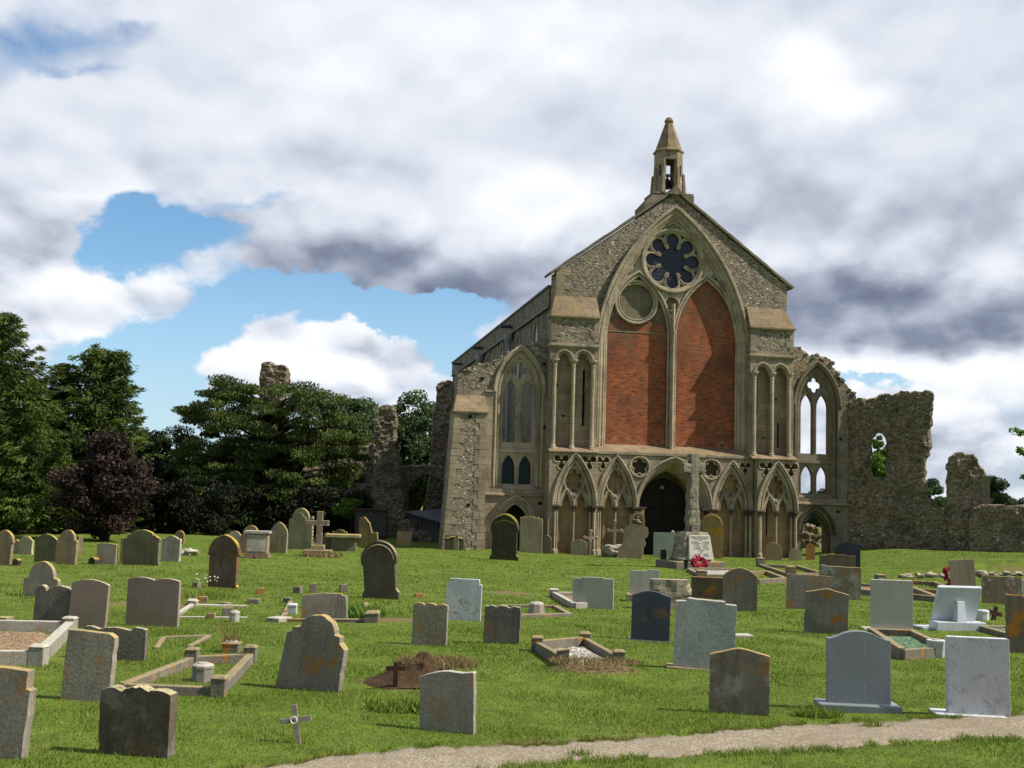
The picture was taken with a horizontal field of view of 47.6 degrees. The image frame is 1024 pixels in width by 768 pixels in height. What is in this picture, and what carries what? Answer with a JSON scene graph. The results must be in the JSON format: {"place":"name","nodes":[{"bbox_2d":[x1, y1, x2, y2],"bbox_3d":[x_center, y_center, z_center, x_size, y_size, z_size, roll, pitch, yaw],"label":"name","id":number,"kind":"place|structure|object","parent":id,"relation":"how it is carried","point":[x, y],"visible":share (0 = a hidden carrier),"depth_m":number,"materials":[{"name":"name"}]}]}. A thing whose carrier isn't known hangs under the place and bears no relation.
{"place":"outdoors","nodes":[
{"label":"outdoors","id":0,"kind":"place"},
{"bbox_2d":[0,506,1023,767],"bbox_3d":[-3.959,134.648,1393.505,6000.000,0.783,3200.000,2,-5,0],"label":"ground","id":1,"kind":"structure","parent":0,"point":[622,672],"depth_m":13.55,"materials":[{"name":"plant"}]},
{"bbox_2d":[0,530,14,564],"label":"headstone","id":2,"kind":"object","parent":1,"relation":"on","point":[7,540],"visible":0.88,"depth_m":30.26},
{"bbox_2d":[0,665,36,759],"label":"headstone","id":3,"kind":"object","parent":1,"relation":"on","point":[18,691],"visible":0.95,"depth_m":8.34,"materials":[{"name":"stone"}]},
{"bbox_2d":[17,536,33,554],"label":"headstone","id":4,"kind":"object","parent":1,"relation":"on","point":[26,545],"visible":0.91,"depth_m":36.05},
{"bbox_2d":[0,376,78,534],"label":"cypress tree","id":5,"kind":"object","parent":1,"relation":"on","point":[28,517],"visible":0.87,"depth_m":48.87,"materials":[{"name":"green plant"}]},
{"bbox_2d":[0,616,78,666],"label":"grave kerb","id":6,"kind":"structure","parent":1,"relation":"on","point":[34,644],"depth_m":14.58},
{"bbox_2d":[22,561,60,596],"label":"headstone","id":7,"kind":"object","parent":1,"relation":"on","point":[42,572],"visible":0.68,"depth_m":21.46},
{"bbox_2d":[0,312,85,532],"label":"cypress tree","id":8,"kind":"object","parent":1,"relation":"on","point":[10,337],"visible":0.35,"depth_m":50.85,"materials":[{"name":"green plant"}]},
{"bbox_2d":[34,534,57,561],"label":"headstone","id":9,"kind":"object","parent":1,"relation":"on","point":[45,547],"visible":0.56,"depth_m":31.98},
{"bbox_2d":[33,584,70,620],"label":"headstone","id":10,"kind":"object","parent":1,"relation":"on","point":[52,604],"visible":0.72,"depth_m":16.97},
{"bbox_2d":[55,530,78,564],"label":"headstone","id":11,"kind":"object","parent":1,"relation":"on","point":[67,543],"visible":0.9,"depth_m":30.96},
{"bbox_2d":[60,629,118,701],"bbox_3d":[-3.878,2.662,10.637,0.457,0.782,0.100,4,-6,5],"label":"headstone","id":12,"kind":"object","parent":1,"relation":"on","point":[90,662],"visible":0.74,"depth_m":10.60,"materials":[{"name":"stone"}]},
{"bbox_2d":[69,579,110,627],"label":"headstone","id":13,"kind":"object","parent":1,"relation":"on","point":[89,601],"visible":0.79,"depth_m":16.86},
{"bbox_2d":[32,342,163,532],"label":"cypress tree","id":14,"kind":"object","parent":1,"relation":"on","point":[109,392],"visible":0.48,"depth_m":52.19,"materials":[{"name":"green plant"}]},
{"bbox_2d":[45,428,159,541],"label":"purple tree","id":15,"kind":"object","parent":1,"relation":"on","point":[108,485],"visible":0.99,"depth_m":45.03,"materials":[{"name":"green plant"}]},
{"bbox_2d":[96,543,117,564],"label":"headstone","id":16,"kind":"object","parent":1,"relation":"on","point":[107,553],"visible":0.77,"depth_m":31.64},
{"bbox_2d":[84,625,147,660],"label":"headstone","id":17,"kind":"object","parent":1,"relation":"on","point":[133,643],"visible":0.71,"depth_m":13.47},
{"bbox_2d":[13,475,239,535],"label":"hedge","id":18,"kind":"object","parent":1,"relation":"on","point":[177,515],"visible":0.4,"depth_m":53.69,"materials":[{"name":"green plant"}]},
{"bbox_2d":[97,684,177,758],"bbox_3d":[-2.768,2.562,8.567,0.557,0.662,0.120,1,-5,9],"label":"headstone","id":19,"kind":"object","parent":1,"relation":"on","point":[139,720],"visible":0.95,"depth_m":8.52,"materials":[{"name":"stone"}]},
{"bbox_2d":[122,530,161,565],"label":"headstone","id":20,"kind":"object","parent":1,"relation":"on","point":[141,547],"visible":0.89,"depth_m":31.60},
{"bbox_2d":[125,577,180,626],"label":"headstone","id":21,"kind":"object","parent":1,"relation":"on","point":[152,602],"visible":0.87,"depth_m":17.43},
{"bbox_2d":[131,427,190,525],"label":"dark tree","id":22,"kind":"object","parent":1,"relation":"on","point":[158,439],"visible":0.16,"depth_m":62.02,"materials":[{"name":"green plant"}]},
{"bbox_2d":[161,536,181,561],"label":"headstone","id":23,"kind":"object","parent":1,"relation":"on","point":[171,548],"visible":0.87,"depth_m":34.21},
{"bbox_2d":[153,635,211,648],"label":"grave kerb","id":24,"kind":"structure","parent":1,"relation":"on","point":[158,645],"depth_m":15.61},
{"bbox_2d":[119,644,258,697],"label":"grave kerb","id":25,"kind":"structure","parent":1,"relation":"on","point":[221,685],"depth_m":12.05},
{"bbox_2d":[192,662,213,682],"bbox_3d":[-3.189,2.983,11.962,0.212,0.222,0.212,2,-5,0],"label":"vase","id":26,"kind":"object","parent":1,"relation":"on","point":[202,672],"visible":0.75,"depth_m":11.88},
{"bbox_2d":[181,587,238,599],"bbox_3d":[-6.024,3.998,22.091,1.751,0.180,1.160,2,-5,0],"label":"weed clump","id":27,"kind":"object","parent":1,"relation":"on","point":[209,594],"visible":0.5,"depth_m":22.03,"materials":[{"name":"green plant"}]},
{"bbox_2d":[179,599,246,618],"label":"grave kerb","id":28,"kind":"structure","parent":1,"relation":"on","point":[191,603],"depth_m":20.03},
{"bbox_2d":[208,534,240,587],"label":"headstone","id":29,"kind":"object","parent":1,"relation":"on","point":[224,552],"visible":0.89,"depth_m":24.45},
{"bbox_2d":[222,640,241,652],"bbox_3d":[-3.488,3.282,14.444,0.212,0.172,0.212,2,-5,0],"label":"vase","id":30,"kind":"object","parent":1,"relation":"on","point":[231,646],"visible":0.86,"depth_m":14.35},
{"bbox_2d":[241,530,271,557],"bbox_3d":[-8.368,5.315,38.094,0.880,0.980,0.700,2,-5,-3],"label":"pedestal tomb","id":31,"kind":"object","parent":1,"relation":"on","point":[257,542],"visible":0.96,"depth_m":37.84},
{"bbox_2d":[162,374,373,526],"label":"cedar tree","id":32,"kind":"object","parent":1,"relation":"on","point":[306,404],"visible":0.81,"depth_m":58.08,"materials":[{"name":"green plant"}]},
{"bbox_2d":[259,361,290,442],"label":"ruined tower","id":33,"kind":"structure","parent":1,"relation":"on","point":[271,373],"depth_m":75.33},
{"bbox_2d":[269,522,287,552],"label":"headstone","id":34,"kind":"object","parent":1,"relation":"on","point":[279,538],"visible":0.79,"depth_m":40.83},
{"bbox_2d":[192,479,372,536],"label":"hedge","id":35,"kind":"object","parent":1,"relation":"on","point":[312,504],"visible":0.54,"depth_m":56.28,"materials":[{"name":"green plant"}]},
{"bbox_2d":[280,704,311,743],"bbox_3d":[-1.708,2.747,9.196,0.250,0.405,0.036,-7,-9,-1],"label":"wooden cross","id":36,"kind":"object","parent":1,"relation":"on","point":[295,719],"visible":0.91,"depth_m":9.21,"materials":[{"name":"grey wood"}]},
{"bbox_2d":[288,508,313,548],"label":"headstone","id":37,"kind":"object","parent":1,"relation":"on","point":[300,534],"visible":0.91,"depth_m":43.56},
{"bbox_2d":[275,614,348,692],"bbox_3d":[-2.016,2.812,11.827,0.700,0.931,0.120,10,-3,15],"label":"headstone","id":38,"kind":"object","parent":1,"relation":"on","point":[315,653],"visible":0.83,"depth_m":11.78,"materials":[{"name":"stone"}]},
{"bbox_2d":[302,511,332,555],"bbox_3d":[-6.599,5.179,39.568,0.944,1.664,0.720,2,-5,-3],"label":"stone cross","id":39,"kind":"object","parent":1,"relation":"on","point":[319,522],"visible":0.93,"depth_m":39.50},
{"bbox_2d":[301,593,347,617],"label":"headstone","id":40,"kind":"object","parent":1,"relation":"on","point":[333,605],"visible":0.77,"depth_m":18.78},
{"bbox_2d":[276,430,374,523],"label":"ruined wall","id":41,"kind":"structure","parent":1,"relation":"on","point":[368,471],"depth_m":67.79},
{"bbox_2d":[281,601,379,622],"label":"grave kerb","id":42,"kind":"structure","parent":1,"relation":"on","point":[371,616],"depth_m":18.32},
{"bbox_2d":[325,533,360,550],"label":"table tomb","id":43,"kind":"object","parent":1,"relation":"on","point":[343,542],"visible":0.96,"depth_m":42.93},
{"bbox_2d":[332,498,363,533],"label":"tree","id":44,"kind":"object","parent":1,"relation":"on","point":[345,508],"visible":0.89,"depth_m":55.61,"materials":[{"name":"green plant"}]},
{"bbox_2d":[317,396,400,451],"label":"leafy tree","id":45,"kind":"object","parent":1,"relation":"on","point":[362,409],"visible":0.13,"depth_m":86.71,"materials":[{"name":"green plant"}]},
{"bbox_2d":[359,517,377,547],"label":"headstone","id":46,"kind":"object","parent":1,"relation":"on","point":[368,537],"visible":0.77,"depth_m":46.44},
{"bbox_2d":[348,603,390,617],"bbox_3d":[-2.537,3.730,19.057,0.985,0.264,1.007,-1,-6,28],"label":"weed clump","id":47,"kind":"object","parent":1,"relation":"on","point":[356,611],"visible":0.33,"depth_m":19.03,"materials":[{"name":"green plant"}]},
{"bbox_2d":[354,507,387,538],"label":"board fence","id":48,"kind":"object","parent":1,"relation":"on","point":[378,523],"visible":0.57,"depth_m":54.02,"materials":[{"name":"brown wood"}]},
{"bbox_2d":[361,540,399,599],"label":"headstone","id":49,"kind":"object","parent":1,"relation":"on","point":[379,560],"visible":0.93,"depth_m":23.22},
{"bbox_2d":[370,404,406,536],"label":"ruined pier","id":50,"kind":"structure","parent":1,"relation":"on","point":[386,481],"depth_m":57.23,"materials":[{"name":"stone"}]},
{"bbox_2d":[360,695,419,714],"bbox_3d":[-1.030,2.991,10.829,0.746,0.144,0.523,2,-5,0],"label":"weed clump","id":51,"kind":"object","parent":1,"relation":"on","point":[397,706],"visible":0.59,"depth_m":10.73,"materials":[{"name":"green plant"}]},
{"bbox_2d":[397,531,411,545],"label":"headstone","id":52,"kind":"object","parent":1,"relation":"on","point":[404,538],"visible":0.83,"depth_m":49.11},
{"bbox_2d":[363,651,449,689],"bbox_3d":[-0.969,3.024,12.266,1.150,0.375,1.000,2,-5,0],"label":"earth mound","id":53,"kind":"object","parent":1,"relation":"on","point":[410,675],"visible":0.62,"depth_m":12.01,"materials":[{"name":"soil"}]},
{"bbox_2d":[389,652,480,669],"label":"dry grass","id":54,"kind":"structure","parent":53,"relation":"on","point":[453,662],"depth_m":12.27,"materials":[{"name":"plant"}]},
{"bbox_2d":[394,389,434,510],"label":"leafy tree","id":55,"kind":"object","parent":1,"relation":"on","point":[414,437],"visible":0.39,"depth_m":88.52,"materials":[{"name":"green plant"}]},
{"bbox_2d":[399,519,431,541],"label":"rubble heap","id":56,"kind":"object","parent":1,"relation":"on","point":[407,525],"visible":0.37,"depth_m":52.70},
{"bbox_2d":[403,509,440,542],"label":"shed","id":57,"kind":"structure","parent":1,"relation":"on","point":[426,520],"depth_m":53.35,"materials":[{"name":"wood"}]},
{"bbox_2d":[402,465,444,510],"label":"ruined arch","id":58,"kind":"structure","parent":1,"relation":"on","point":[412,474],"depth_m":60.02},
{"bbox_2d":[412,602,448,645],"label":"headstone","id":59,"kind":"object","parent":1,"relation":"on","point":[430,625],"visible":0.91,"depth_m":15.57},
{"bbox_2d":[425,380,454,509],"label":"ruined pillar","id":60,"kind":"structure","parent":1,"relation":"on","point":[444,402],"depth_m":62.02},
{"bbox_2d":[419,670,476,734],"bbox_3d":[-0.548,2.795,9.929,0.485,0.670,0.090,-2,-7,12],"label":"headstone","id":61,"kind":"object","parent":1,"relation":"on","point":[447,700],"visible":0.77,"depth_m":9.89,"materials":[{"name":"stone"}]},
{"bbox_2d":[445,578,482,620],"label":"headstone","id":62,"kind":"object","parent":1,"relation":"on","point":[463,601],"visible":0.78,"depth_m":18.90,"materials":[{"name":"stone"}]},
{"bbox_2d":[483,605,520,643],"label":"headstone","id":63,"kind":"object","parent":1,"relation":"on","point":[502,623],"visible":0.84,"depth_m":15.98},
{"bbox_2d":[489,513,519,560],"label":"headstone","id":64,"kind":"object","parent":1,"relation":"on","point":[504,528],"visible":0.93,"depth_m":41.48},
{"bbox_2d":[519,516,542,552],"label":"headstone","id":65,"kind":"object","parent":1,"relation":"on","point":[531,530],"visible":0.88,"depth_m":47.19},
{"bbox_2d":[500,604,572,617],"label":"grave kerb","id":66,"kind":"structure","parent":1,"relation":"on","point":[564,612],"depth_m":20.49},
{"bbox_2d":[531,631,625,665],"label":"grave kerb","id":67,"kind":"structure","parent":1,"relation":"on","point":[583,644],"depth_m":15.11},
{"bbox_2d":[571,539,586,555],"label":"headstone","id":68,"kind":"object","parent":1,"relation":"on","point":[578,546],"visible":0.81,"depth_m":47.52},
{"bbox_2d":[549,588,613,607],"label":"grave kerb","id":69,"kind":"structure","parent":1,"relation":"on","point":[564,598],"depth_m":23.90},
{"bbox_2d":[572,577,613,609],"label":"headstone","id":70,"kind":"object","parent":1,"relation":"on","point":[595,592],"visible":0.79,"depth_m":22.58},
{"bbox_2d":[601,520,622,556],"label":"stone cross","id":71,"kind":"object","parent":1,"relation":"on","point":[608,550],"visible":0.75,"depth_m":47.09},
{"bbox_2d":[617,512,648,558],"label":"headstone","id":72,"kind":"object","parent":1,"relation":"on","point":[636,532],"visible":0.95,"depth_m":46.75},
{"bbox_2d":[626,569,659,601],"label":"headstone","id":73,"kind":"object","parent":1,"relation":"on","point":[639,580],"visible":0.53,"depth_m":24.73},
{"bbox_2d":[438,117,856,557],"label":"priory church","id":74,"kind":"structure","parent":1,"relation":"on","point":[618,376],"depth_m":50.25,"materials":[{"name":"beige stone"}]},
{"bbox_2d":[596,205,748,456],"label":"great window","id":75,"kind":"structure","parent":74,"relation":"in","point":[673,331],"depth_m":50.59,"materials":[{"name":"red brick"}]},
{"bbox_2d":[627,590,670,642],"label":"headstone","id":76,"kind":"object","parent":1,"relation":"on","point":[650,618],"visible":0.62,"depth_m":16.88,"materials":[{"name":"stone"}]},
{"bbox_2d":[653,532,676,557],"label":"headstone","id":77,"kind":"object","parent":1,"relation":"on","point":[662,540],"visible":0.65,"depth_m":48.22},
{"bbox_2d":[649,578,691,608],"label":"headstone","id":78,"kind":"object","parent":1,"relation":"on","point":[677,589],"visible":0.52,"depth_m":22.87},
{"bbox_2d":[656,454,724,568],"bbox_3d":[6.104,4.424,39.552,1.950,4.060,1.320,4,-6,-24],"label":"war memorial","id":79,"kind":"object","parent":1,"relation":"on","point":[691,540],"visible":0.96,"depth_m":39.27,"materials":[{"name":"grey"}]},
{"bbox_2d":[666,597,736,669],"bbox_3d":[2.330,3.133,14.204,0.842,1.001,0.330,3,-4,8],"label":"headstone","id":80,"kind":"object","parent":1,"relation":"on","point":[704,629],"visible":0.7,"depth_m":14.10,"materials":[{"name":"stone"}]},
{"bbox_2d":[691,576,722,599],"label":"headstone","id":81,"kind":"object","parent":1,"relation":"on","point":[707,587],"visible":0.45,"depth_m":25.29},
{"bbox_2d":[701,513,722,558],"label":"headstone","id":82,"kind":"object","parent":1,"relation":"on","point":[712,524],"visible":0.73,"depth_m":48.58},
{"bbox_2d":[687,568,756,576],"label":"grave kerb","id":83,"kind":"structure","parent":1,"relation":"on","point":[710,572],"depth_m":35.89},
{"bbox_2d":[709,647,769,716],"bbox_3d":[2.184,2.933,11.149,0.576,0.780,0.100,1,-6,10],"label":"headstone","id":84,"kind":"object","parent":1,"relation":"on","point":[739,682],"visible":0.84,"depth_m":11.11,"materials":[{"name":"stone"}]},
{"bbox_2d":[722,567,757,610],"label":"headstone","id":85,"kind":"object","parent":1,"relation":"on","point":[740,587],"visible":0.8,"depth_m":22.69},
{"bbox_2d":[751,571,786,583],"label":"grave kerb","id":86,"kind":"structure","parent":1,"relation":"on","point":[777,578],"depth_m":33.31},
{"bbox_2d":[764,542,781,559],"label":"headstone","id":87,"kind":"object","parent":1,"relation":"on","point":[772,550],"visible":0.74,"depth_m":47.64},
{"bbox_2d":[756,557,818,576],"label":"grave kerb","id":88,"kind":"structure","parent":1,"relation":"on","point":[789,569],"depth_m":39.65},
{"bbox_2d":[786,574,831,608],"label":"headstone","id":89,"kind":"object","parent":1,"relation":"on","point":[797,586],"visible":0.67,"depth_m":23.43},
{"bbox_2d":[802,523,820,548],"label":"rubble heap","id":90,"kind":"object","parent":1,"relation":"on","point":[811,534],"visible":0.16,"depth_m":56.05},
{"bbox_2d":[790,702,845,718],"bbox_3d":[2.941,3.134,11.115,0.473,0.143,0.453,-3,-7,43],"label":"weed clump","id":91,"kind":"object","parent":1,"relation":"on","point":[817,713],"visible":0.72,"depth_m":11.07,"materials":[{"name":"green plant"}]},
{"bbox_2d":[804,588,848,633],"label":"headstone","id":92,"kind":"object","parent":1,"relation":"on","point":[826,610],"visible":0.77,"depth_m":19.04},
{"bbox_2d":[819,554,855,566],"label":"headstone","id":93,"kind":"object","parent":1,"relation":"on","point":[841,560],"visible":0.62,"depth_m":33.84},
{"bbox_2d":[819,565,860,599],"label":"headstone","id":94,"kind":"object","parent":1,"relation":"on","point":[846,580],"visible":0.6,"depth_m":26.47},
{"bbox_2d":[834,542,859,567],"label":"headstone","id":95,"kind":"object","parent":1,"relation":"on","point":[848,548],"visible":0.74,"depth_m":39.86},
{"bbox_2d":[814,630,901,713],"bbox_3d":[3.436,2.929,11.552,0.790,0.930,0.400,1,-7,7],"label":"headstone","id":96,"kind":"object","parent":1,"relation":"on","point":[858,671],"visible":0.77,"depth_m":11.50,"materials":[{"name":"stone"}]},
{"bbox_2d":[871,435,886,478],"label":"leafy tree","id":97,"kind":"object","parent":1,"relation":"on","point":[878,458],"visible":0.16,"depth_m":77.00,"materials":[{"name":"green plant"}]},
{"bbox_2d":[862,579,914,630],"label":"headstone","id":98,"kind":"object","parent":1,"relation":"on","point":[891,604],"visible":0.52,"depth_m":20.01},
{"bbox_2d":[861,583,934,601],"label":"grave kerb","id":99,"kind":"structure","parent":1,"relation":"on","point":[922,595],"depth_m":28.32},
{"bbox_2d":[847,389,954,550],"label":"ruined wall","id":100,"kind":"structure","parent":1,"relation":"on","point":[896,506],"depth_m":50.67,"materials":[{"name":"stone"}]},
{"bbox_2d":[867,628,935,659],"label":"grave kerb","id":101,"kind":"structure","parent":1,"relation":"on","point":[908,644],"depth_m":17.23,"materials":[{"name":"beige stone"}]},
{"bbox_2d":[874,574,943,593],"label":"grave kerb","id":102,"kind":"structure","parent":1,"relation":"on","point":[883,577],"depth_m":33.13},
{"bbox_2d":[926,638,944,657],"bbox_3d":[5.943,3.713,16.238,0.257,0.282,0.257,2,-5,0],"label":"vase","id":103,"kind":"object","parent":1,"relation":"on","point":[938,645],"visible":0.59,"depth_m":16.13,"materials":[{"name":"stone"}]},
{"bbox_2d":[926,478,945,511],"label":"leafy bush","id":104,"kind":"object","parent":1,"relation":"on","point":[934,487],"visible":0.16,"depth_m":85.03,"materials":[{"name":"green plant"}]},
{"bbox_2d":[913,585,985,630],"bbox_3d":[7.672,3.936,20.374,1.060,0.807,0.620,2,-5,-4],"label":"gravestone","id":105,"kind":"object","parent":1,"relation":"on","point":[955,608],"visible":0.95,"depth_m":20.23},
{"bbox_2d":[948,559,975,585],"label":"headstone","id":106,"kind":"object","parent":1,"relation":"on","point":[962,572],"visible":0.69,"depth_m":31.60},
{"bbox_2d":[944,452,989,550],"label":"ruined pier","id":107,"kind":"structure","parent":1,"relation":"on","point":[967,481],"depth_m":49.50,"materials":[{"name":"stone"}]},
{"bbox_2d":[929,635,1009,717],"bbox_3d":[4.447,2.913,11.273,0.700,0.900,0.380,1,-7,9],"label":"headstone","id":108,"kind":"object","parent":1,"relation":"on","point":[977,676],"visible":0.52,"depth_m":11.19,"materials":[{"name":"stone"}]},
{"bbox_2d":[979,625,1005,637],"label":"grave kerb","id":109,"kind":"structure","parent":1,"relation":"on","point":[997,630],"depth_m":19.80,"materials":[{"name":"beige stone"}]},
{"bbox_2d":[967,504,1023,552],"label":"ruined wall","id":110,"kind":"structure","parent":1,"relation":"on","point":[995,527],"depth_m":48.59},
{"bbox_2d":[981,576,1021,603],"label":"headstone","id":111,"kind":"object","parent":1,"relation":"on","point":[996,589],"visible":0.69,"depth_m":27.23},
{"bbox_2d":[988,474,1019,505],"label":"distant tree","id":112,"kind":"object","parent":1,"relation":"on","point":[996,488],"visible":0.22,"depth_m":93.55,"materials":[{"name":"green plant"}]},
{"bbox_2d":[1005,594,1023,652],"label":"headstone","id":113,"kind":"object","parent":1,"relation":"on","point":[1014,619],"visible":0.72,"depth_m":17.18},
{"bbox_2d":[0,0,1023,500],"label":"sky","id":114,"kind":"structure","parent":0,"point":[349,196],"materials":[{"name":"white"}]},
{"bbox_2d":[548,655,645,666],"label":"dry grass","id":115,"kind":"structure","parent":0,"point":[586,660],"depth_m":13.46,"materials":[{"name":"plant"}]},
{"bbox_2d":[241,715,1023,767],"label":"path","id":116,"kind":"structure","parent":0,"point":[854,734],"depth_m":9.63,"materials":[{"name":"gravel"}]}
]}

